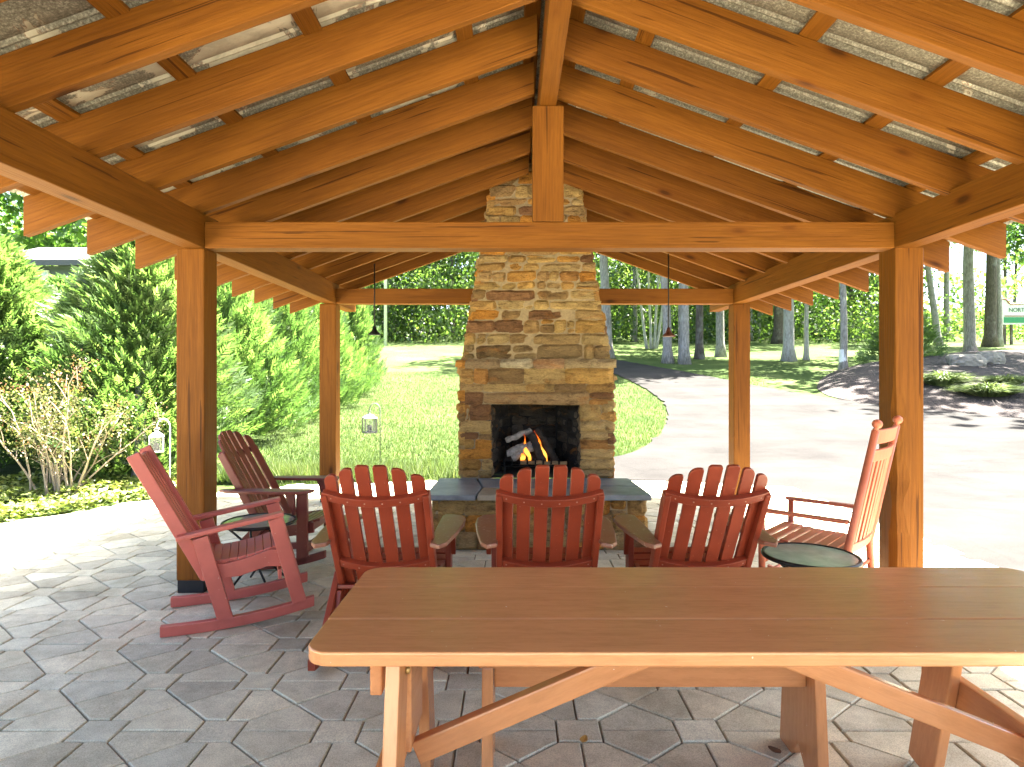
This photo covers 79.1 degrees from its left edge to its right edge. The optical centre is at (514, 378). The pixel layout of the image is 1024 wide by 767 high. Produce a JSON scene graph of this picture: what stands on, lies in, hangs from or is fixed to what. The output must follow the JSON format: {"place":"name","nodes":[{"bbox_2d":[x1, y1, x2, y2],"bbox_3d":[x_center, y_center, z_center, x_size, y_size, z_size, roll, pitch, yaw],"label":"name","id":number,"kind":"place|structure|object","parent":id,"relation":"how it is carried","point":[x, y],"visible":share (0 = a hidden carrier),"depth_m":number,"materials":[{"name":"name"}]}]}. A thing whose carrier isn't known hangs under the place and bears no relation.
{"place":"outdoors","nodes":[
{"label":"outdoors","id":0,"kind":"place"},
{"bbox_2d":[0,480,1023,766],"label":"patio","id":1,"kind":"structure","parent":0,"point":[96,570],"depth_m":2.90,"materials":[{"name":"grey stone"}]},
{"bbox_2d":[127,445,313,637],"bbox_3d":[-1.792,0.935,3.855,0.998,1.046,0.575,0,0,-23],"label":"slat rocking chair","id":2,"kind":"object","parent":1,"relation":"on","point":[207,553],"visible":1,"depth_m":3.72,"materials":[{"name":"red paint"}]},
{"bbox_2d":[220,513,296,585],"bbox_3d":[-1.810,1.228,4.400,0.506,0.459,0.506,0,0,-17],"label":"side table","id":3,"kind":"object","parent":1,"relation":"on","point":[289,519],"visible":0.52,"depth_m":4.32,"materials":[{"name":"green glass"}]},
{"bbox_2d":[218,430,342,569],"bbox_3d":[-1.894,0.940,5.029,0.947,1.040,0.800,0,0,3],"label":"adirondack rocking chair","id":4,"kind":"object","parent":1,"relation":"on","point":[247,477],"visible":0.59,"depth_m":4.83,"materials":[{"name":"red paint"}]},
{"bbox_2d":[308,465,465,670],"bbox_3d":[-0.698,0.940,3.496,0.800,1.040,0.947,0,0,1],"label":"adirondack rocking chair","id":5,"kind":"object","parent":1,"relation":"on","point":[354,557],"visible":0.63,"depth_m":3.23,"materials":[{"name":"red paint"}]},
{"bbox_2d":[0,0,1023,592],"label":"timber pavilion","id":6,"kind":"structure","parent":1,"relation":"on","point":[738,158],"depth_m":4.07,"materials":[{"name":"wood"}]},
{"bbox_2d":[368,264,380,334],"bbox_3d":[-1.577,-0.896,6.980,0.140,0.802,0.140,0,0,0],"label":"pendant lamp","id":7,"kind":"object","parent":6,"relation":"hanging from","point":[374,331],"visible":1,"depth_m":6.97,"materials":[{"name":"black metal"}]},
{"bbox_2d":[662,254,674,336],"bbox_3d":[1.733,-0.945,6.980,0.150,0.932,0.150,0,0,0],"label":"pendant lamp","id":8,"kind":"object","parent":6,"relation":"hanging from","point":[668,333],"visible":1,"depth_m":6.97,"materials":[{"name":"red metal"}]},
{"bbox_2d":[430,159,650,549],"bbox_3d":[0.198,-0.717,6.242,1.915,4.370,2.043,0,0,0],"label":"stone fireplace","id":9,"kind":"object","parent":1,"relation":"on","point":[535,353],"visible":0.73,"depth_m":6.15,"materials":[{"name":"stone"}]},
{"bbox_2d":[501,459,559,473],"bbox_3d":[0.170,0.890,6.411,0.620,0.168,0.299,0,0,0],"label":"fire grate","id":10,"kind":"object","parent":9,"relation":"in","point":[504,463],"visible":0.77,"depth_m":6.33,"materials":[{"name":"black metal"}]},
{"bbox_2d":[504,451,548,461],"bbox_3d":[0.122,0.810,6.461,0.463,0.121,0.124,3,-17,-3],"label":"log","id":11,"kind":"object","parent":10,"relation":"on","point":[509,458],"visible":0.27,"depth_m":6.42,"materials":[{"name":"black wood"}]},
{"bbox_2d":[511,441,533,460],"bbox_3d":[0.102,0.733,6.388,0.313,0.112,0.119,-29,-16,-6],"label":"log","id":12,"kind":"object","parent":11,"relation":"on","point":[516,456],"visible":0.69,"depth_m":6.34,"materials":[{"name":"grey wood"}]},
{"bbox_2d":[506,443,527,456],"bbox_3d":[0.017,0.720,6.351,0.231,0.085,0.082,-22,-16,-5],"label":"log","id":13,"kind":"object","parent":12,"relation":"on","point":[517,448],"visible":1,"depth_m":6.32,"materials":[{"name":"grey wood"}]},
{"bbox_2d":[520,452,525,460],"bbox_3d":[0.084,0.781,6.334,0.057,0.104,0.023,0,0,0],"label":"flame","id":14,"kind":"object","parent":12,"relation":"on","point":[523,457],"visible":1,"depth_m":6.33,"materials":[{"name":"yellow"}]},
{"bbox_2d":[524,435,530,460],"bbox_3d":[0.131,0.696,6.332,0.079,0.272,0.021,0,0,0],"label":"flame","id":15,"kind":"object","parent":12,"relation":"on","point":[527,453],"visible":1,"depth_m":6.33,"materials":[{"name":"yellow"}]},
{"bbox_2d":[528,432,545,460],"bbox_3d":[0.232,0.709,6.368,0.101,0.338,0.098,-19,-6,-30],"label":"log","id":16,"kind":"object","parent":10,"relation":"on","point":[536,445],"visible":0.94,"depth_m":6.33,"materials":[{"name":"brown wood"}]},
{"bbox_2d":[505,428,532,442],"bbox_3d":[0.042,0.580,6.392,0.301,0.075,0.070,-21,-11,-16],"label":"log","id":17,"kind":"object","parent":16,"relation":"on","point":[518,435],"visible":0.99,"depth_m":6.37,"materials":[{"name":"grey wood"}]},
{"bbox_2d":[534,431,547,460],"bbox_3d":[0.269,0.692,6.369,0.143,0.325,0.017,0,0,4],"label":"flame","id":18,"kind":"object","parent":16,"relation":"on","point":[544,453],"visible":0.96,"depth_m":6.36,"materials":[{"name":"yellow"}]},
{"bbox_2d":[520,460,566,464],"bbox_3d":[0.289,0.853,6.311,0.485,0.050,0.050,0,-17,2],"label":"log","id":19,"kind":"object","parent":10,"relation":"on","point":[538,462],"visible":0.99,"depth_m":6.29,"materials":[{"name":"brown wood"}]},
{"bbox_2d":[534,427,558,460],"bbox_3d":[0.335,0.691,6.420,0.087,0.407,0.084,-29,-6,-22],"label":"log","id":20,"kind":"object","parent":10,"relation":"on","point":[548,448],"visible":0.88,"depth_m":6.39,"materials":[{"name":"brown wood"}]},
{"bbox_2d":[476,465,616,566],"bbox_3d":[0.173,0.940,3.496,0.800,1.040,0.947,0,0,-1],"label":"adirondack rocking chair","id":21,"kind":"object","parent":1,"relation":"on","point":[494,534],"visible":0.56,"depth_m":3.21,"materials":[{"name":"red paint"}]},
{"bbox_2d":[580,735,587,742],"bbox_3d":[0.280,1.450,2.496,0.031,0.010,0.050,0,0,21],"label":"fallen leaf","id":22,"kind":"object","parent":1,"relation":"on","point":[583,738],"visible":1,"depth_m":2.50,"materials":[{"name":"brown plant"}]},
{"bbox_2d":[479,667,828,766],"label":"bench","id":23,"kind":"object","parent":1,"relation":"on","point":[803,725],"visible":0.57,"depth_m":2.29,"materials":[{"name":"brown wood"}]},
{"bbox_2d":[309,567,1023,766],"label":"picnic table","id":24,"kind":"object","parent":1,"relation":"on","point":[401,632],"visible":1,"depth_m":1.86,"materials":[{"name":"brown wood"}]},
{"bbox_2d":[613,464,777,566],"bbox_3d":[1.009,0.940,3.506,0.800,1.040,0.947,0,0,-3],"label":"adirondack rocking chair","id":25,"kind":"object","parent":1,"relation":"on","point":[657,550],"visible":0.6,"depth_m":3.23,"materials":[{"name":"red paint"}]},
{"bbox_2d":[768,746,780,752],"bbox_3d":[1.015,1.450,2.423,0.033,0.010,0.054,0,0,-36],"label":"fallen leaf","id":26,"kind":"object","parent":1,"relation":"on","point":[774,749],"visible":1,"depth_m":2.42,"materials":[{"name":"brown plant"}]},
{"bbox_2d":[761,542,862,566],"bbox_3d":[1.615,1.206,3.385,0.506,0.503,0.506,0,0,0],"label":"side table","id":27,"kind":"object","parent":1,"relation":"on","point":[791,554],"visible":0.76,"depth_m":3.37,"materials":[{"name":"green glass"}]},
{"bbox_2d":[758,415,902,566],"bbox_3d":[2.032,0.847,4.006,0.980,1.227,0.598,0,0,43],"label":"porch rocking chair","id":28,"kind":"object","parent":1,"relation":"on","point":[866,506],"visible":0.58,"depth_m":3.86,"materials":[{"name":"red paint"}]},
{"bbox_2d":[0,331,1023,522],"bbox_3d":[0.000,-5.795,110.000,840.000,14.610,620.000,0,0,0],"label":"ground","id":29,"kind":"structure","parent":0,"point":[799,375],"depth_m":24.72,"materials":[{"name":"plant"}]},
{"bbox_2d":[0,192,77,240],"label":"tree","id":30,"kind":"object","parent":29,"relation":"on","point":[7,217],"visible":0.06,"depth_m":35.28,"materials":[{"name":"green plant"}]},
{"bbox_2d":[0,191,86,265],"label":"tree","id":31,"kind":"object","parent":29,"relation":"on","point":[46,241],"visible":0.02,"depth_m":33.90,"materials":[{"name":"green plant"}]},
{"bbox_2d":[23,247,90,278],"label":"house","id":32,"kind":"structure","parent":29,"relation":"on","point":[63,258],"depth_m":23.00,"materials":[{"name":"white"}]},
{"bbox_2d":[38,270,49,278],"bbox_3d":[-17.513,-3.450,22.957,0.550,1.150,0.056,0,0,0],"label":"window","id":33,"kind":"structure","parent":32,"relation":"in","point":[46,272],"depth_m":22.95,"materials":[{"name":"white glass"}]},
{"bbox_2d":[0,273,116,450],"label":"cypress tree","id":34,"kind":"object","parent":29,"relation":"on","point":[51,280],"visible":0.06,"depth_m":11.14,"materials":[{"name":"green plant"}]},
{"bbox_2d":[0,234,127,467],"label":"conifer","id":35,"kind":"object","parent":29,"relation":"on","point":[23,288],"visible":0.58,"depth_m":9.06,"materials":[{"name":"green plant"}]},
{"bbox_2d":[0,349,173,501],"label":"twiggy shrub","id":36,"kind":"object","parent":29,"relation":"on","point":[40,447],"visible":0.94,"depth_m":7.55,"materials":[{"name":"beige plant"}]},
{"bbox_2d":[0,470,176,521],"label":"ivy ground cover","id":37,"kind":"object","parent":29,"relation":"on","point":[93,489],"visible":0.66,"depth_m":7.46,"materials":[{"name":"green plant"}]},
{"bbox_2d":[8,313,228,458],"bbox_3d":[-6.859,-0.276,10.765,3.315,3.352,3.511,0,0,31],"label":"cypress tree","id":38,"kind":"object","parent":29,"relation":"on","point":[119,418],"depth_m":9.85,"materials":[{"name":"green plant"}]},
{"bbox_2d":[15,240,266,477],"bbox_3d":[-5.447,-0.365,9.300,3.245,3.888,3.406,0,0,-40],"label":"conifer","id":39,"kind":"object","parent":29,"relation":"on","point":[113,294],"visible":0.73,"depth_m":8.56,"materials":[{"name":"green plant"}]},
{"bbox_2d":[156,418,170,477],"bbox_3d":[-4.483,1.005,7.904,0.196,1.010,0.016,0,0,0],"label":"shepherd hook","id":40,"kind":"object","parent":29,"relation":"on","point":[169,444],"visible":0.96,"depth_m":7.90,"materials":[{"name":"white metal"}]},
{"bbox_2d":[149,428,163,452],"bbox_3d":[-4.563,0.773,7.900,0.174,0.314,0.174,0,0,-29],"label":"hanging lantern","id":41,"kind":"object","parent":40,"relation":"hanging from","point":[156,440],"visible":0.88,"depth_m":7.84,"materials":[{"name":"white glass"}]},
{"bbox_2d":[129,281,319,435],"bbox_3d":[-5.616,-1.259,12.100,3.480,5.078,3.686,0,0,0],"label":"cypress tree","id":42,"kind":"object","parent":29,"relation":"on","point":[256,331],"visible":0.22,"depth_m":11.69,"materials":[{"name":"green plant"}]},
{"bbox_2d":[228,303,347,421],"bbox_3d":[-5.580,-1.549,14.095,3.241,5.240,3.157,0,0,-30],"label":"cypress tree","id":43,"kind":"object","parent":29,"relation":"on","point":[298,326],"visible":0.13,"depth_m":13.61,"materials":[{"name":"green plant"}]},
{"bbox_2d":[278,303,374,407],"bbox_3d":[-5.426,-1.588,16.111,3.230,4.824,3.050,0,0,41],"label":"cypress tree","id":44,"kind":"object","parent":29,"relation":"on","point":[348,360],"visible":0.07,"depth_m":15.96,"materials":[{"name":"green plant"}]},
{"bbox_2d":[217,451,459,484],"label":"tall grass","id":45,"kind":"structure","parent":29,"relation":"on","point":[289,469],"depth_m":8.97,"materials":[{"name":"green plant"}]},
{"bbox_2d":[314,288,387,392],"bbox_3d":[-5.181,-1.702,18.668,3.141,4.506,3.060,0,0,33],"label":"cypress tree","id":46,"kind":"object","parent":29,"relation":"on","point":[361,330],"visible":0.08,"depth_m":18.37,"materials":[{"name":"green plant"}]},
{"bbox_2d":[369,403,380,463],"bbox_3d":[-2.260,0.893,10.004,0.196,1.015,0.016,0,0,0],"label":"shepherd hook","id":47,"kind":"object","parent":29,"relation":"on","point":[380,428],"visible":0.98,"depth_m":10.00,"materials":[{"name":"metal"}]},
{"bbox_2d":[362,412,376,433],"bbox_3d":[-2.340,0.687,10.000,0.209,0.369,0.209,0,0,-29],"label":"hanging lantern","id":48,"kind":"object","parent":47,"relation":"hanging from","point":[369,423],"visible":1,"depth_m":9.94,"materials":[{"name":"white glass"}]},
{"bbox_2d":[384,279,386,345],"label":"utility pole","id":49,"kind":"object","parent":29,"relation":"on","point":[385,317],"visible":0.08,"depth_m":44.32,"materials":[{"name":"beige wood"}]},
{"bbox_2d":[387,279,395,336],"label":"tree","id":50,"kind":"object","parent":29,"relation":"on","point":[388,311],"depth_m":59.87,"materials":[{"name":"green plant"}]},
{"bbox_2d":[450,254,455,337],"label":"tree","id":51,"kind":"object","parent":29,"relation":"on","point":[451,257],"depth_m":57.84,"materials":[{"name":"green plant"}]},
{"bbox_2d":[0,191,1023,343],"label":"woodland","id":52,"kind":"object","parent":29,"relation":"on","point":[411,320],"visible":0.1,"depth_m":52.07,"materials":[{"name":"green plant"}]},
{"bbox_2d":[599,254,614,357],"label":"tree","id":53,"kind":"object","parent":29,"relation":"on","point":[604,282],"visible":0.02,"depth_m":32.66,"materials":[{"name":"grey plant"}]},
{"bbox_2d":[593,252,661,348],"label":"multi stem tree","id":54,"kind":"object","parent":29,"relation":"on","point":[654,344],"visible":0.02,"depth_m":40.78,"materials":[{"name":"grey plant"}]},
{"bbox_2d":[632,269,637,341],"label":"tree","id":55,"kind":"object","parent":29,"relation":"on","point":[634,338],"depth_m":50.10,"materials":[{"name":"grey plant"}]},
{"bbox_2d":[660,276,674,363],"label":"tree","id":56,"kind":"object","parent":29,"relation":"on","point":[667,355],"depth_m":29.49,"materials":[{"name":"grey plant"}]},
{"bbox_2d":[677,283,679,361],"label":"tree","id":57,"kind":"object","parent":29,"relation":"on","point":[678,328],"depth_m":30.18,"materials":[{"name":"grey plant"}]},
{"bbox_2d":[678,283,691,364],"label":"tree","id":58,"kind":"object","parent":29,"relation":"on","point":[684,357],"depth_m":28.92,"materials":[{"name":"grey plant"}]},
{"bbox_2d":[693,305,705,358],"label":"tree","id":59,"kind":"object","parent":29,"relation":"on","point":[699,352],"visible":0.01,"depth_m":32.04,"materials":[{"name":"grey plant"}]},
{"bbox_2d":[714,311,726,356],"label":"tree","id":60,"kind":"object","parent":29,"relation":"on","point":[720,349],"depth_m":33.47,"materials":[{"name":"grey plant"}]},
{"bbox_2d":[750,308,752,340],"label":"tree","id":61,"kind":"object","parent":29,"relation":"on","point":[751,334],"visible":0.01,"depth_m":51.94,"materials":[{"name":"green plant"}]},
{"bbox_2d":[757,313,760,338],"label":"tree","id":62,"kind":"object","parent":29,"relation":"on","point":[759,324],"depth_m":55.72,"materials":[{"name":"green plant"}]},
{"bbox_2d":[770,306,782,343],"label":"tree","id":63,"kind":"object","parent":29,"relation":"on","point":[777,337],"visible":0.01,"depth_m":46.84,"materials":[{"name":"grey plant"}]},
{"bbox_2d":[780,299,796,361],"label":"tree","id":64,"kind":"object","parent":29,"relation":"on","point":[788,353],"depth_m":30.63,"materials":[{"name":"grey plant"}]},
{"bbox_2d":[797,285,847,359],"bbox_3d":[14.777,-4.673,31.341,5.636,7.683,5.329,0,0,-19],"label":"tree","id":65,"kind":"object","parent":29,"relation":"on","point":[806,355],"visible":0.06,"depth_m":31.46,"materials":[{"name":"grey plant"}]},
{"bbox_2d":[837,283,847,369],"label":"tree","id":66,"kind":"object","parent":29,"relation":"on","point":[843,361],"visible":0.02,"depth_m":25.98,"materials":[{"name":"grey plant"}]},
{"bbox_2d":[848,286,853,319],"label":"tree","id":67,"kind":"object","parent":29,"relation":"on","point":[851,290],"depth_m":62.59,"materials":[{"name":"green plant"}]},
{"bbox_2d":[852,310,949,364],"bbox_3d":[16.803,-1.879,26.869,3.822,3.037,3.791,0,0,24],"label":"young conifer","id":68,"kind":"object","parent":29,"relation":"on","point":[929,334],"visible":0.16,"depth_m":26.77,"materials":[{"name":"green plant"}]},
{"bbox_2d":[817,350,1023,417],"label":"mulch bed","id":69,"kind":"object","parent":29,"relation":"on","point":[858,383],"visible":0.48,"depth_m":18.21,"materials":[{"name":"brown soil"}]},
{"bbox_2d":[923,369,979,386],"bbox_3d":[12.204,-0.026,17.655,1.866,0.532,1.880,0,0,0],"label":"grass clump","id":70,"kind":"object","parent":69,"relation":"on","point":[941,378],"visible":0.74,"depth_m":17.32,"materials":[{"name":"green plant"}]},
{"bbox_2d":[945,354,988,366],"bbox_3d":[15.805,-0.652,21.631,1.188,0.480,1.296,0,0,21],"label":"boulder","id":71,"kind":"object","parent":69,"relation":"on","point":[979,360],"visible":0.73,"depth_m":21.17,"materials":[{"name":"grey stone"}]},
{"bbox_2d":[942,381,1023,396],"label":"grass clump","id":72,"kind":"object","parent":69,"relation":"on","point":[987,389],"visible":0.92,"depth_m":15.93,"materials":[{"name":"green plant"}]},
{"bbox_2d":[976,351,1005,363],"bbox_3d":[17.349,-0.747,22.616,0.936,0.500,0.911,0,0,-32],"label":"boulder","id":73,"kind":"object","parent":69,"relation":"on","point":[995,357],"visible":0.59,"depth_m":22.23,"materials":[{"name":"grey stone"}]},
{"bbox_2d":[975,373,1023,384],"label":"grass clump","id":74,"kind":"object","parent":69,"relation":"on","point":[1014,379],"visible":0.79,"depth_m":17.21,"materials":[{"name":"green plant"}]},
{"bbox_2d":[923,242,956,345],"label":"tree","id":75,"kind":"object","parent":29,"relation":"on","point":[932,301],"visible":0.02,"depth_m":44.26,"materials":[{"name":"grey plant"}]},
{"bbox_2d":[943,272,951,338],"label":"tree","id":76,"kind":"object","parent":29,"relation":"on","point":[946,291],"visible":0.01,"depth_m":55.69,"materials":[{"name":"grey plant"}]},
{"bbox_2d":[962,246,977,351],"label":"tree","id":77,"kind":"object","parent":29,"relation":"on","point":[969,332],"depth_m":32.02,"materials":[{"name":"grey plant"}]},
{"bbox_2d":[980,254,999,346],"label":"tree","id":78,"kind":"object","parent":29,"relation":"on","point":[990,338],"depth_m":42.87,"materials":[{"name":"grey plant"}]},
{"bbox_2d":[974,223,1023,302],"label":"tree","id":79,"kind":"object","parent":29,"relation":"on","point":[1015,265],"visible":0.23,"depth_m":74.96,"materials":[{"name":"green plant"}]},
{"bbox_2d":[997,258,1003,346],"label":"tree","id":80,"kind":"object","parent":29,"relation":"on","point":[999,317],"depth_m":43.00,"materials":[{"name":"grey plant"}]},
{"bbox_2d":[1002,298,1023,344],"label":"entrance sign","id":81,"kind":"object","parent":29,"relation":"on","point":[1013,313],"visible":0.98,"depth_m":45.95,"materials":[{"name":"white wood"}]},
{"bbox_2d":[1003,222,1023,298],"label":"tree","id":82,"kind":"object","parent":29,"relation":"on","point":[1019,242],"visible":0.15,"depth_m":74.10,"materials":[{"name":"green plant"}]},
{"bbox_2d":[0,192,1023,329],"label":"sky","id":83,"kind":"structure","parent":0,"point":[979,260],"materials":[{"name":"white"}]},
{"bbox_2d":[613,360,1023,570],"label":"driveway","id":84,"kind":"structure","parent":0,"point":[973,485],"depth_m":10.76,"materials":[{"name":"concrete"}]}
]}

